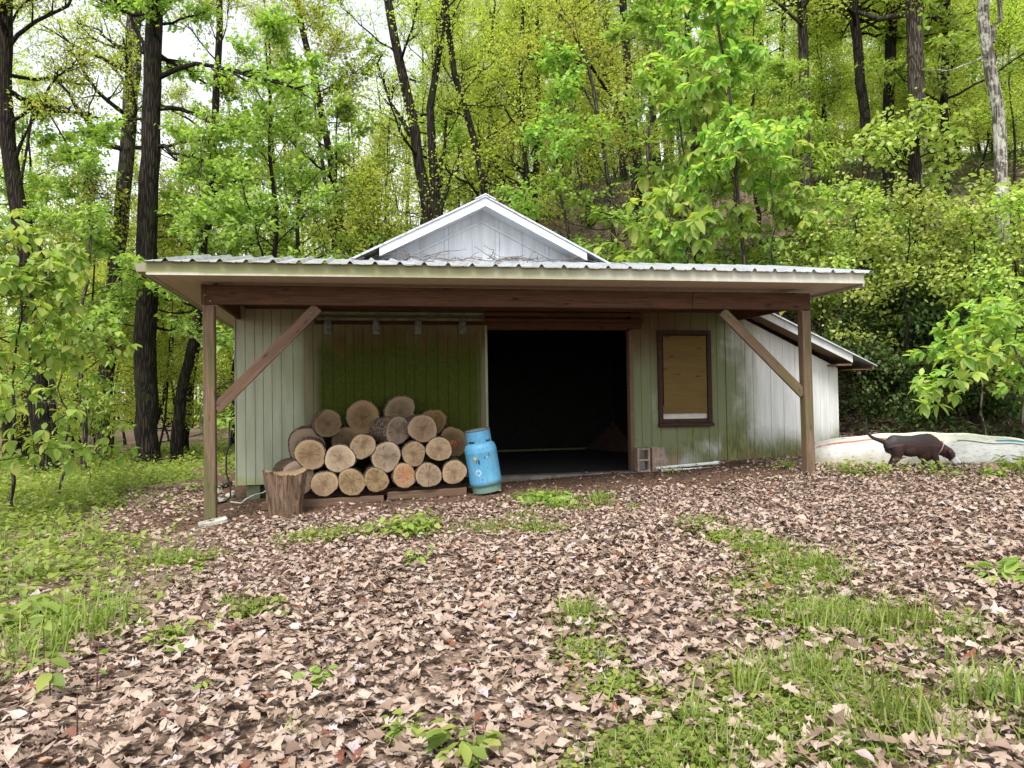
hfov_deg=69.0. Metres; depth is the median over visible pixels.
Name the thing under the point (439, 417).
log
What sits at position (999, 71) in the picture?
forest tree
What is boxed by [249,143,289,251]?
forest tree
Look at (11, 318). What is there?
forest tree
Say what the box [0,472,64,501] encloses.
leafy plant
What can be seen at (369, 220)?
young tree
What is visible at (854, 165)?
bank undergrowth
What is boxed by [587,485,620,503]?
grass tuft
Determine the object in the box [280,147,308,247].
forest tree
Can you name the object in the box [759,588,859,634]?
grass tuft
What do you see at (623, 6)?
forest tree
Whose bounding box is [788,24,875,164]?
young tree
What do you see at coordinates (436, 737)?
leafy plant
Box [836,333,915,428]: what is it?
shrub
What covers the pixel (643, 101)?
maple tree
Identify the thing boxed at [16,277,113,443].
young tree
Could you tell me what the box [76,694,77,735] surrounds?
seedling
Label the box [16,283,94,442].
young tree
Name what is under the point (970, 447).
overturned boat
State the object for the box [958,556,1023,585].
leafy plant
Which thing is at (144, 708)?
fallen leaves
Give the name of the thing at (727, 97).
forest tree
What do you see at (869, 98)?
young tree
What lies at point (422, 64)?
forest tree
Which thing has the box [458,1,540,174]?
forest tree
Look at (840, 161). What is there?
young tree
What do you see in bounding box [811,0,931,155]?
young tree
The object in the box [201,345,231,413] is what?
young tree
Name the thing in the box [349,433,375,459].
log
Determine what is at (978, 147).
forest tree
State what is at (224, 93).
maple tree
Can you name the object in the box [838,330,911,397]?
shrub
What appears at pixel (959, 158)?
young tree
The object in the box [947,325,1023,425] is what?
shrub
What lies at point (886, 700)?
grass tuft
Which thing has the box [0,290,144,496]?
sapling
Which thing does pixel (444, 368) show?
sliding door
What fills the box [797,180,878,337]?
sapling
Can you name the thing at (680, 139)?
young tree
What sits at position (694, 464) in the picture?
plastic pipe
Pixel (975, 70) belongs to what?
maple tree
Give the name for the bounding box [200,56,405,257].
maple tree
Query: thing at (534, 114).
young tree
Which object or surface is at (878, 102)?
young tree
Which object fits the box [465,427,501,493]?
gas cylinder
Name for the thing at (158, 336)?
young tree
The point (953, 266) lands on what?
shrub
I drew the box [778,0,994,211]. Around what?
forest tree
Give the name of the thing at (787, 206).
sapling
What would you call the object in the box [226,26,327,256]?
forest tree
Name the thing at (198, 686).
seedling
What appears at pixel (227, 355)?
young tree
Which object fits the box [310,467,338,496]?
log
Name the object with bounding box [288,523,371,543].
leafy plant
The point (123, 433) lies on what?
young tree
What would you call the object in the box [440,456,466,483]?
log
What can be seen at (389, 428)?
log
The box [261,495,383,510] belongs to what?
skid timber
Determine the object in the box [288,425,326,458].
log
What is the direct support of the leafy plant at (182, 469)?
on the ground at (612, 437)
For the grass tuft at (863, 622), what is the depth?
4.28 m
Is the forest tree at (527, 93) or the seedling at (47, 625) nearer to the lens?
the seedling at (47, 625)
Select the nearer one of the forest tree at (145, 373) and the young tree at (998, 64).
the forest tree at (145, 373)
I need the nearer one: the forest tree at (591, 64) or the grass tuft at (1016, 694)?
the grass tuft at (1016, 694)
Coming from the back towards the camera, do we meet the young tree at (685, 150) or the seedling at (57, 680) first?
the young tree at (685, 150)
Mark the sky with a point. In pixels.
(175, 45)
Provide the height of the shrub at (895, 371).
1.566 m
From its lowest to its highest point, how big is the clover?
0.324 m
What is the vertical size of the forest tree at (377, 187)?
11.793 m
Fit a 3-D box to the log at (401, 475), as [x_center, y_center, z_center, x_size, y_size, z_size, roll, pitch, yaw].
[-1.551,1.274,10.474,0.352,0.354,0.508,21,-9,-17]
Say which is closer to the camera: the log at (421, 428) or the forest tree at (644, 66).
the log at (421, 428)
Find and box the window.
[656,330,714,426]
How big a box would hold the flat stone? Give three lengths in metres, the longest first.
0.330 x 0.140 x 0.065 m
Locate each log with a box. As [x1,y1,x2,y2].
[273,458,313,493]
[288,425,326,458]
[294,437,325,469]
[310,409,341,436]
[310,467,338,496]
[324,443,357,472]
[331,425,356,445]
[338,466,365,495]
[345,399,379,433]
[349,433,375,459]
[363,463,389,491]
[369,416,408,444]
[371,441,400,472]
[382,395,414,418]
[387,461,415,488]
[400,439,424,466]
[406,414,436,442]
[406,438,430,460]
[413,460,441,487]
[420,409,446,433]
[424,435,451,460]
[437,426,466,456]
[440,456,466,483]
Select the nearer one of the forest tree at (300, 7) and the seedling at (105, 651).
the seedling at (105, 651)
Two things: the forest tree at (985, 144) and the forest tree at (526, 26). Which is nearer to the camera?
the forest tree at (526, 26)
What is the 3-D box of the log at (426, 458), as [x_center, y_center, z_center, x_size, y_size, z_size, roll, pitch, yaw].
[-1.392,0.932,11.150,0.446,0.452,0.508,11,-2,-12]
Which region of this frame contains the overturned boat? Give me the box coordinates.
[814,432,1023,466]
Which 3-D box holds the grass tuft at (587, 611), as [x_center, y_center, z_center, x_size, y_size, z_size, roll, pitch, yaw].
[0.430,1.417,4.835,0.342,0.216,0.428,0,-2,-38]
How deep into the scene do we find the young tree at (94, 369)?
29.15 m
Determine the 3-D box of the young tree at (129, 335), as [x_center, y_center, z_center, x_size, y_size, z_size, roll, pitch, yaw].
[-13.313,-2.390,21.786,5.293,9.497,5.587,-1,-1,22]
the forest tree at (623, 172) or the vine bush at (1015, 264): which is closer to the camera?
the vine bush at (1015, 264)
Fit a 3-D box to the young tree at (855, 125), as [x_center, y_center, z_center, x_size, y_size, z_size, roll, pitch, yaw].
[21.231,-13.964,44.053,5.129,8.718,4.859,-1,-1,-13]
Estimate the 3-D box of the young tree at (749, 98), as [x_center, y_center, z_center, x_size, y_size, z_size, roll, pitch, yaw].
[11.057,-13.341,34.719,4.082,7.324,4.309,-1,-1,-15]
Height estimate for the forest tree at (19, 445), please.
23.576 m
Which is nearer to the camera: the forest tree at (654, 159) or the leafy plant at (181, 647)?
the leafy plant at (181, 647)
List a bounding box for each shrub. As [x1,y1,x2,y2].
[824,306,881,375]
[830,274,928,347]
[835,236,931,322]
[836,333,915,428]
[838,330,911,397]
[842,351,945,429]
[868,278,974,354]
[882,295,1000,414]
[890,239,984,316]
[914,359,1016,427]
[925,307,969,357]
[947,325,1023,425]
[967,274,1023,335]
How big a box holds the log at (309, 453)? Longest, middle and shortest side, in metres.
0.458 x 0.450 x 0.411 m
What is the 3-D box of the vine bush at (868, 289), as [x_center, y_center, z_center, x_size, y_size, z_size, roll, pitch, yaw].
[7.540,-1.818,14.348,2.422,4.391,2.838,-1,-1,17]
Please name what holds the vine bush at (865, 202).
on the ground at (612, 437)
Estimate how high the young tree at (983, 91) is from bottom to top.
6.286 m
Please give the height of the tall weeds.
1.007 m
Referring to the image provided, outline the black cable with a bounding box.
[188,422,230,508]
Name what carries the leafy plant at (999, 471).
on the ground at (612, 437)
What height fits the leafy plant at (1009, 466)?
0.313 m
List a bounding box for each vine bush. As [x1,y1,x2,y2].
[777,214,878,371]
[794,171,915,383]
[842,171,973,376]
[847,181,944,320]
[895,187,983,312]
[906,187,1023,425]
[956,178,1023,403]
[959,181,1023,332]
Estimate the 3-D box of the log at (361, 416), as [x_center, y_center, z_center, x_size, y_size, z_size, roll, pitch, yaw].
[-2.193,0.492,10.973,0.503,0.519,0.508,-30,4,-11]
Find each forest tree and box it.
[0,0,82,459]
[0,0,134,475]
[0,60,69,448]
[0,153,88,397]
[1,296,18,348]
[23,0,216,459]
[47,231,92,377]
[68,0,324,468]
[83,141,201,394]
[90,180,301,465]
[103,0,295,452]
[135,78,214,392]
[218,0,342,257]
[218,153,255,379]
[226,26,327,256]
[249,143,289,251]
[255,0,413,254]
[266,0,400,258]
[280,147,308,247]
[317,0,483,224]
[329,72,426,234]
[346,130,399,227]
[347,0,485,195]
[348,147,414,256]
[392,2,456,179]
[394,0,534,225]
[394,26,461,210]
[411,0,554,208]
[418,1,534,190]
[425,41,469,211]
[452,0,615,217]
[454,0,598,222]
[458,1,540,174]
[470,67,531,177]
[480,0,706,253]
[482,0,576,134]
[491,0,669,226]
[504,5,547,183]
[507,0,565,177]
[527,0,661,215]
[534,0,616,181]
[545,0,652,180]
[547,22,627,178]
[564,0,685,211]
[564,0,811,265]
[581,0,715,173]
[606,1,701,170]
[614,2,699,165]
[621,10,697,169]
[630,0,831,265]
[638,18,702,157]
[666,1,813,103]
[677,18,757,162]
[714,0,835,173]
[744,1,795,160]
[751,0,819,206]
[756,4,813,122]
[772,13,837,166]
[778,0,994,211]
[781,0,939,198]
[787,0,904,196]
[833,87,982,339]
[850,2,883,78]
[854,0,1023,200]
[882,0,1017,401]
[928,156,1023,280]
[932,4,1015,153]
[953,36,1022,148]
[958,3,983,155]
[965,26,1023,149]
[965,130,1021,154]
[1008,66,1023,152]
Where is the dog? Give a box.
[865,418,961,470]
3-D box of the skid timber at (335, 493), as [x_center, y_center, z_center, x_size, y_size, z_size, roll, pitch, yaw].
[-2.025,1.563,10.758,2.600,0.110,0.100,-2,-1,-12]
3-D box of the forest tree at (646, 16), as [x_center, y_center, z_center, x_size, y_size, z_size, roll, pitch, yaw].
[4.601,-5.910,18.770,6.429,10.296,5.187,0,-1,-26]
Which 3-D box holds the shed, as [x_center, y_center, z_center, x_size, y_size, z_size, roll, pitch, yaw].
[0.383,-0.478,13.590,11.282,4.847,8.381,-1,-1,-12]
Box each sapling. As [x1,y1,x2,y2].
[0,206,142,512]
[0,229,107,475]
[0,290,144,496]
[52,375,135,483]
[585,66,781,264]
[608,48,761,264]
[689,124,842,315]
[796,139,884,298]
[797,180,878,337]
[902,290,1023,435]
[907,290,1023,432]
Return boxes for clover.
[100,487,1023,767]
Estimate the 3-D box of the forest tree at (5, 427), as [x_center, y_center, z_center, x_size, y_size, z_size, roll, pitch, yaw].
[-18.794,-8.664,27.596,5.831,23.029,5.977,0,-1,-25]
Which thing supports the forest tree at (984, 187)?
on the ground at (612, 437)
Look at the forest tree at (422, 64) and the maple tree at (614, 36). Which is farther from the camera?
the forest tree at (422, 64)
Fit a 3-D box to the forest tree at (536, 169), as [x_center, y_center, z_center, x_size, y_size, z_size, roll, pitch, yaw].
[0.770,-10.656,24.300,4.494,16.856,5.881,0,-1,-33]
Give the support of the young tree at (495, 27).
on the ground at (612, 437)
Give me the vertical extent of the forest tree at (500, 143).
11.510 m
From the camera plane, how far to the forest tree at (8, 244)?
30.05 m
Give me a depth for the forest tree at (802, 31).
23.36 m
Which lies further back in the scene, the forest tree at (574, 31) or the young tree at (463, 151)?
the young tree at (463, 151)
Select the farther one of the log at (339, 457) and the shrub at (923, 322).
the shrub at (923, 322)
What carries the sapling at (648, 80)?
on the ground at (612, 437)
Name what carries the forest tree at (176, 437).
on the ground at (612, 437)
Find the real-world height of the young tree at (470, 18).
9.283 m
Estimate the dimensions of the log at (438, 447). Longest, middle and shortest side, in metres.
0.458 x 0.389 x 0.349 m
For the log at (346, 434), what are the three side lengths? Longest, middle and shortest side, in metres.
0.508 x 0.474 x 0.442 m
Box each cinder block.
[634,447,649,472]
[648,446,663,471]
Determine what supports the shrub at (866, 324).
on the ground at (612, 437)
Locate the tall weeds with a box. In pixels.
[0,443,233,601]
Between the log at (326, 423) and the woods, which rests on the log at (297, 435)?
the log at (326, 423)
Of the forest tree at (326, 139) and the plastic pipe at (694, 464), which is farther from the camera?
the forest tree at (326, 139)
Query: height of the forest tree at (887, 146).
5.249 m
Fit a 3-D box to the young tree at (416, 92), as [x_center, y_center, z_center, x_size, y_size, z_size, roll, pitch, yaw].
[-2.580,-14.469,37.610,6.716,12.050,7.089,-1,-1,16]
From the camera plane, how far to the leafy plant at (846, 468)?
10.34 m
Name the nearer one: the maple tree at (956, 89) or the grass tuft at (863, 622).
the grass tuft at (863, 622)
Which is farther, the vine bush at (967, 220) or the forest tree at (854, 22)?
the forest tree at (854, 22)
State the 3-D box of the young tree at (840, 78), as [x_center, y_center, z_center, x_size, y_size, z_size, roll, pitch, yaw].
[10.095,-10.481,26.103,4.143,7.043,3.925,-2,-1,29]
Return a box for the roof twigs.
[328,245,627,265]
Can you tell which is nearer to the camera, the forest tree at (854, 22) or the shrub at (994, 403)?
the shrub at (994, 403)
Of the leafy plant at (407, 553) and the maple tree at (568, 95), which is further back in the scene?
the maple tree at (568, 95)
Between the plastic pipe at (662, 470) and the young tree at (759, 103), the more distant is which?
the young tree at (759, 103)
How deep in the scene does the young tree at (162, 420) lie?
36.14 m
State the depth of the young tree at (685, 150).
38.67 m
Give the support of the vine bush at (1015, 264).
on the ground at (612, 437)
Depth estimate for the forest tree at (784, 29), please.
29.17 m
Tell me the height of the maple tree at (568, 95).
9.356 m
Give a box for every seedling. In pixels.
[31,615,59,671]
[32,657,69,696]
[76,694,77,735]
[96,646,108,696]
[193,662,213,702]
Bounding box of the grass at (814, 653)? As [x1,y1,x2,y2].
[0,487,1023,767]
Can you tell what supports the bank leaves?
on the ground at (612, 437)
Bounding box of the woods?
[0,0,1021,436]
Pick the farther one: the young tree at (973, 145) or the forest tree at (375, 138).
the forest tree at (375, 138)
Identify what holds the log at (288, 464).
on the skid timber at (335, 493)
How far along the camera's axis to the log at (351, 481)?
10.09 m
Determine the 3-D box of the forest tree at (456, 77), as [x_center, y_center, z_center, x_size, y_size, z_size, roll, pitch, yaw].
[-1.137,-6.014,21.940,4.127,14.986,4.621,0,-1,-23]
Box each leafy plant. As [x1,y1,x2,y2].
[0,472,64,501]
[0,587,86,637]
[6,480,108,511]
[141,617,213,653]
[150,464,200,476]
[216,595,292,619]
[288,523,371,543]
[293,664,337,689]
[362,508,441,538]
[381,708,425,745]
[404,545,436,566]
[412,714,506,767]
[513,489,584,506]
[654,465,689,472]
[766,456,796,467]
[822,456,883,478]
[868,460,902,476]
[881,458,963,479]
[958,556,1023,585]
[969,464,1023,481]
[992,455,1023,474]
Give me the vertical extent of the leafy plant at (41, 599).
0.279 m
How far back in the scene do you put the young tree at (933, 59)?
28.79 m
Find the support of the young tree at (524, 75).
on the ground at (612, 437)
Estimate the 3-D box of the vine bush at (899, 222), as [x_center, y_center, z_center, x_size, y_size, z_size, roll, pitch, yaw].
[8.322,-2.879,16.340,1.994,3.086,1.702,-2,-1,26]
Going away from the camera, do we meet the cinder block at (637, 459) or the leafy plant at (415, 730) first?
the leafy plant at (415, 730)
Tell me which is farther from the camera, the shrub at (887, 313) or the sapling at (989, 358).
the shrub at (887, 313)
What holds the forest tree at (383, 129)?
on the ground at (612, 437)
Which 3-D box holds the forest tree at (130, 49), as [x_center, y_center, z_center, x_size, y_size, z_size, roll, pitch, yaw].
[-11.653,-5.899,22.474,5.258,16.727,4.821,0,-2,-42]
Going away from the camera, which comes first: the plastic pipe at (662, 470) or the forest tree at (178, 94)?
the plastic pipe at (662, 470)
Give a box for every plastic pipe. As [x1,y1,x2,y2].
[656,461,720,469]
[661,466,718,471]
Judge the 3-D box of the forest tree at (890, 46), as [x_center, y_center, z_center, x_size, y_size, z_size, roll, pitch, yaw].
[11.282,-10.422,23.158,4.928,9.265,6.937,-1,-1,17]
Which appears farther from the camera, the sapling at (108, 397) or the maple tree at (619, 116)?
the maple tree at (619, 116)
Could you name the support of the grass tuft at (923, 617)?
on the ground at (612, 437)
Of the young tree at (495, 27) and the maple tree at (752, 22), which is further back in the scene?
the young tree at (495, 27)
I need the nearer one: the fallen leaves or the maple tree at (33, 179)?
the fallen leaves
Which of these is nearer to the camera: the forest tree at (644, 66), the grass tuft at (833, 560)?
the grass tuft at (833, 560)
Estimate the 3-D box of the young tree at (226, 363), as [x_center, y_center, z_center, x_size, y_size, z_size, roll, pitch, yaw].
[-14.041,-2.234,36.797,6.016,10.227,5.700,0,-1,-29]
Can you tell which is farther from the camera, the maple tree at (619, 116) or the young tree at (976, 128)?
the maple tree at (619, 116)
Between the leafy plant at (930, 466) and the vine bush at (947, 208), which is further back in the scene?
the vine bush at (947, 208)
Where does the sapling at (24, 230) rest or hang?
on the ground at (612, 437)
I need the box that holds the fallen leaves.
[0,332,1023,767]
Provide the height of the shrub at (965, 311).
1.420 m
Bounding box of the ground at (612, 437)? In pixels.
[0,153,1023,767]
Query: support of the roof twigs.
on the shed
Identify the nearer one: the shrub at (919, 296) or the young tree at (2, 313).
the shrub at (919, 296)
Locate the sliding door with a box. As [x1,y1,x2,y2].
[303,317,488,475]
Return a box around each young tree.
[0,224,37,438]
[0,296,29,435]
[0,336,29,449]
[1,144,168,457]
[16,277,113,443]
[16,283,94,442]
[17,216,178,451]
[52,296,112,441]
[57,241,135,445]
[64,181,229,433]
[84,120,242,431]
[94,291,199,443]
[113,298,193,430]
[121,238,234,448]
[124,304,202,427]
[174,253,233,424]
[195,324,233,431]
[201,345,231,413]
[294,211,351,258]
[311,138,440,258]
[393,0,511,203]
[413,0,540,211]
[428,0,528,198]
[441,67,483,188]
[466,128,517,192]
[482,13,555,181]
[498,0,585,179]
[514,0,644,162]
[518,3,625,202]
[548,49,628,179]
[560,25,646,178]
[657,63,718,166]
[663,69,716,163]
[710,0,820,148]
[713,35,776,160]
[741,0,856,183]
[757,50,815,164]
[768,12,856,166]
[769,47,854,163]
[775,0,863,184]
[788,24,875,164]
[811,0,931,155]
[813,37,874,165]
[821,1,926,173]
[826,16,966,157]
[827,93,875,166]
[834,2,1001,165]
[847,1,956,151]
[872,0,981,160]
[872,8,988,191]
[877,0,1023,155]
[934,18,1017,155]
[939,0,1023,175]
[949,31,1022,150]
[958,0,1023,194]
[977,19,1023,153]
[995,0,1023,102]
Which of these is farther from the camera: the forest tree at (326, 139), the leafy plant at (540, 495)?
the forest tree at (326, 139)
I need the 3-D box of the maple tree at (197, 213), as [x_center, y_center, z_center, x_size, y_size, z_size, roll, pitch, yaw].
[-7.124,-2.420,18.629,5.103,8.911,5.610,0,-1,-33]
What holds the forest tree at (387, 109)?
on the ground at (612, 437)
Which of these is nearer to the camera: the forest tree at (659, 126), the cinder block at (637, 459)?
the cinder block at (637, 459)
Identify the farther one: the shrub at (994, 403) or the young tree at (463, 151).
the young tree at (463, 151)
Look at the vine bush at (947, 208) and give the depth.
15.61 m
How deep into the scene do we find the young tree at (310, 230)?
34.81 m
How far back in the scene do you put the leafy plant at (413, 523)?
7.93 m
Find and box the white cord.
[230,491,264,503]
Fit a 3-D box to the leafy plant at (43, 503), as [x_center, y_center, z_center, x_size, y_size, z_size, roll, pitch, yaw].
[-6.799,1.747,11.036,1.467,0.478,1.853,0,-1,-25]
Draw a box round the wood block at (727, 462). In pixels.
[711,460,730,464]
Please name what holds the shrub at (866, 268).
on the ground at (612, 437)
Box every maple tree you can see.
[0,87,133,466]
[0,114,154,472]
[0,153,44,345]
[110,108,265,465]
[157,69,324,446]
[192,1,393,262]
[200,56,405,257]
[226,199,303,349]
[276,88,382,258]
[402,118,498,229]
[489,30,663,256]
[505,75,554,181]
[526,0,730,259]
[580,13,658,174]
[585,103,661,176]
[612,2,700,176]
[713,0,829,264]
[719,50,881,266]
[873,2,981,156]
[934,0,1023,148]
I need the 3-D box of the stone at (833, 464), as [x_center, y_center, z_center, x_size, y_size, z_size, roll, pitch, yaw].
[4.778,1.259,11.124,0.181,0.157,0.140,-1,-1,9]
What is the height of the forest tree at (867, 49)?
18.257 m
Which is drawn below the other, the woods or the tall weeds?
the tall weeds
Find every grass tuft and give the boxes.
[0,584,96,667]
[26,574,148,639]
[552,586,615,616]
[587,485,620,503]
[639,666,725,730]
[704,644,771,698]
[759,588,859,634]
[765,642,1003,758]
[787,535,861,570]
[818,599,913,651]
[827,583,963,644]
[923,651,1019,710]
[944,644,1023,714]
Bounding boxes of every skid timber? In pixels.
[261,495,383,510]
[304,483,461,498]
[387,487,466,499]
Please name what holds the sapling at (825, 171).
on the ground at (612, 437)
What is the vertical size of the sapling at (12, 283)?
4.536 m
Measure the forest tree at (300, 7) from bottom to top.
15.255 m
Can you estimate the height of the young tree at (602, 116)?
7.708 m
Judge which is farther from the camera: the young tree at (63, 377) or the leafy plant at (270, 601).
the young tree at (63, 377)
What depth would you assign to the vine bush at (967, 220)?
13.33 m
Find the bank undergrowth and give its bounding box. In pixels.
[460,147,1023,437]
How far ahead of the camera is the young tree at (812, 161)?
36.60 m
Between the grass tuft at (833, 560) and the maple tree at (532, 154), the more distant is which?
the maple tree at (532, 154)
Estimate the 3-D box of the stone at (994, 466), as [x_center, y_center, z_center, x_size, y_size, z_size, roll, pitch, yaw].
[6.678,1.202,10.362,0.218,0.216,0.353,-2,-2,41]
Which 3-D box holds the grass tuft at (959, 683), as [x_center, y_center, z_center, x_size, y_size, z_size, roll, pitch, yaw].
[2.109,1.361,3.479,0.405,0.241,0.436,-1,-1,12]
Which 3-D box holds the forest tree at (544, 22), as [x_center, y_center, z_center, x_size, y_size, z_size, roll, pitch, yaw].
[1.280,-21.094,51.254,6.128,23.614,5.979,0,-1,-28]
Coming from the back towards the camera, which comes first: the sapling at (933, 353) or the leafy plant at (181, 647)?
the sapling at (933, 353)
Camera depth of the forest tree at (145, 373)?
20.06 m
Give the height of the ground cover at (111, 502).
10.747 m
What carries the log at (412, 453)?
on the log at (401, 475)
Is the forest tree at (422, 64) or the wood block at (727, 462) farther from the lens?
the forest tree at (422, 64)
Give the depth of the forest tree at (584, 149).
44.80 m
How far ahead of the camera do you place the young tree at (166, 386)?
47.13 m
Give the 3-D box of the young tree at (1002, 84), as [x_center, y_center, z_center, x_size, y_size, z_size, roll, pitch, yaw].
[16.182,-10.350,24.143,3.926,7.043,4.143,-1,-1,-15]
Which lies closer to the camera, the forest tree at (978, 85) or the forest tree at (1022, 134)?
the forest tree at (978, 85)
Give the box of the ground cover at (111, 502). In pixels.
[0,438,544,679]
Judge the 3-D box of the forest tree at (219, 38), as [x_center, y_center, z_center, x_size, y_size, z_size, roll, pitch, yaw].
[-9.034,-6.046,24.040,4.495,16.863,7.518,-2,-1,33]
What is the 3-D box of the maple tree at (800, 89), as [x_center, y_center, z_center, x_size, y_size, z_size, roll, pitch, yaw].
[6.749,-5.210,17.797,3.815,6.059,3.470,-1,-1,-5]
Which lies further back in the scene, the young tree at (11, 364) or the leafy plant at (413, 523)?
the young tree at (11, 364)
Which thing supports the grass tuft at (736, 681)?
on the ground at (612, 437)
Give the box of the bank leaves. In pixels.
[684,203,1023,438]
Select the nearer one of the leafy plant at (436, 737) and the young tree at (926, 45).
the leafy plant at (436, 737)
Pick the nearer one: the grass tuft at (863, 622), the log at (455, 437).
the grass tuft at (863, 622)
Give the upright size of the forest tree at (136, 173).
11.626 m
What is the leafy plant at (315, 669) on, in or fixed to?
on the ground at (612, 437)
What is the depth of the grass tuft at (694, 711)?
3.25 m
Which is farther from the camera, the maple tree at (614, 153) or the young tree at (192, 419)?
the maple tree at (614, 153)
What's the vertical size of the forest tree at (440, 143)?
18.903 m
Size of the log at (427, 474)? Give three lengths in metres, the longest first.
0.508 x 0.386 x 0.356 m
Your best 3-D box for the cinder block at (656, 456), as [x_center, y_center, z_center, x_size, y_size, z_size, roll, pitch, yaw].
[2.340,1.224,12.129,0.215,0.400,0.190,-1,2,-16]
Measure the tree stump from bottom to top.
0.655 m
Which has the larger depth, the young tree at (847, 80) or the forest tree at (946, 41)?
the young tree at (847, 80)
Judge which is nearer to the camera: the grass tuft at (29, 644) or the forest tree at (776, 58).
the grass tuft at (29, 644)
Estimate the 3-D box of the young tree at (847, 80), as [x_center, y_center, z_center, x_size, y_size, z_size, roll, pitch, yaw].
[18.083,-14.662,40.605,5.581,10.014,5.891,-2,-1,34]
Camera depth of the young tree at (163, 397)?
24.48 m
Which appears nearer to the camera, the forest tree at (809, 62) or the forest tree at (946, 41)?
the forest tree at (946, 41)
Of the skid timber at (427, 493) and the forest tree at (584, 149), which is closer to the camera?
the skid timber at (427, 493)
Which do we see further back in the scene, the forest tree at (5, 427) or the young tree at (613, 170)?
the young tree at (613, 170)
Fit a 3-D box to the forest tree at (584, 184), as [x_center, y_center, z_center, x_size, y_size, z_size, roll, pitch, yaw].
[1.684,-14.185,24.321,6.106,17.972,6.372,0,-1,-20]
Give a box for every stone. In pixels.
[198,516,227,526]
[225,492,234,497]
[826,463,836,469]
[985,463,999,471]
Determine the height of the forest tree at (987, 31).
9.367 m
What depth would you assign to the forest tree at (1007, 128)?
49.43 m
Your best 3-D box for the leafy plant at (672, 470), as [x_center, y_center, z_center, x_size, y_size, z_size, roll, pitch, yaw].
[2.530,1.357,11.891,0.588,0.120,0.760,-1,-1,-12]
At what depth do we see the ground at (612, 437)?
5.59 m
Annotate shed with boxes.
[134,193,876,520]
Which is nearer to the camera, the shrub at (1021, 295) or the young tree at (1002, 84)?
the shrub at (1021, 295)
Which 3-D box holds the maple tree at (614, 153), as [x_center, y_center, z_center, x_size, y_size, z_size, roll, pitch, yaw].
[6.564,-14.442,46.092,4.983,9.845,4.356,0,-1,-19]
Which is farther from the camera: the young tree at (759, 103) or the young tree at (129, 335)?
the young tree at (759, 103)
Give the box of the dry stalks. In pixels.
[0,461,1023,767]
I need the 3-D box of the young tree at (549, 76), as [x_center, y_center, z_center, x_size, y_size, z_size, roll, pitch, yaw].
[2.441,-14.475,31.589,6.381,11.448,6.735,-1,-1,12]
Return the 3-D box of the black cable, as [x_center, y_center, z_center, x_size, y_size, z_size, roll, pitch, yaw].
[-4.287,1.148,10.632,0.134,1.183,0.973,-1,-1,15]
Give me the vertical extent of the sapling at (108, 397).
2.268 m
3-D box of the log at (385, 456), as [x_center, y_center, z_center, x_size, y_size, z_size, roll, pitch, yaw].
[-1.759,1.010,10.443,0.438,0.423,0.458,-28,3,-9]
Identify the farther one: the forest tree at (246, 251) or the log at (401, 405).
the forest tree at (246, 251)
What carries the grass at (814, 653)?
on the ground at (612, 437)
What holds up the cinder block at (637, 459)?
on the ground at (612, 437)
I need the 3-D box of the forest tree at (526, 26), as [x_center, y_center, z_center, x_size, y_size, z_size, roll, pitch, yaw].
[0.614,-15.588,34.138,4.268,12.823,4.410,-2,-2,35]
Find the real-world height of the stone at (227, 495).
0.109 m
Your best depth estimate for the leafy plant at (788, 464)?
11.49 m
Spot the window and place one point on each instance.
(685, 375)
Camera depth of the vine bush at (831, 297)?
14.75 m
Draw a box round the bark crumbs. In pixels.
[155,462,821,530]
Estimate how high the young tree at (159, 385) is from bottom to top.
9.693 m
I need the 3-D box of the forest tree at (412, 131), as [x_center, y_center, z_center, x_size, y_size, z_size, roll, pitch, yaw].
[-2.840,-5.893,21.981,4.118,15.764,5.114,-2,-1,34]
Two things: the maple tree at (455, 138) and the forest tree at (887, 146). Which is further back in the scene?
the maple tree at (455, 138)
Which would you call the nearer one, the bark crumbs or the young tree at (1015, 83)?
the bark crumbs
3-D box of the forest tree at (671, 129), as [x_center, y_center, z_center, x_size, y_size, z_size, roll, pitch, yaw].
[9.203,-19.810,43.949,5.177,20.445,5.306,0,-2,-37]
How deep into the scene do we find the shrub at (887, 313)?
15.33 m
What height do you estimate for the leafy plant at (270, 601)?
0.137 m
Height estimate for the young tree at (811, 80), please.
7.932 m
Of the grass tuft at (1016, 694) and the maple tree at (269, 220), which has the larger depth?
the maple tree at (269, 220)
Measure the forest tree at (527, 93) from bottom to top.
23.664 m
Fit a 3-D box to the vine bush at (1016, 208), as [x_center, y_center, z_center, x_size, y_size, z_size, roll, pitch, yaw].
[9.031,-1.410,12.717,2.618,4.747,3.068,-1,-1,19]
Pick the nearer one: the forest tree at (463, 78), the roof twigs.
the roof twigs
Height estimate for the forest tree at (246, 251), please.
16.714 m
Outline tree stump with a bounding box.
[262,466,307,516]
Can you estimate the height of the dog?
0.816 m
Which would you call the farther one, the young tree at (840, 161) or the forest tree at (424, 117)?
the forest tree at (424, 117)
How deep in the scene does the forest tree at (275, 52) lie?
28.27 m
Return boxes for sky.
[0,0,1023,419]
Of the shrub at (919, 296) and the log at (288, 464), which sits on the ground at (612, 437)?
the shrub at (919, 296)
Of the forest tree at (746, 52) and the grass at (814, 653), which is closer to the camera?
the grass at (814, 653)
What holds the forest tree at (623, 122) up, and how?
on the ground at (612, 437)
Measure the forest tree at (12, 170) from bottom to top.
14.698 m
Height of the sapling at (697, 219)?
6.920 m
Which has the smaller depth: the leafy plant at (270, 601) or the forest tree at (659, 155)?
the leafy plant at (270, 601)
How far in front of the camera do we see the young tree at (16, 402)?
44.87 m
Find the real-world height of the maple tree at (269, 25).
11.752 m
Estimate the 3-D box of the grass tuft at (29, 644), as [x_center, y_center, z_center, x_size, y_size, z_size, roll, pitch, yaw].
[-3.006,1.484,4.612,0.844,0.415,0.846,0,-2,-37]

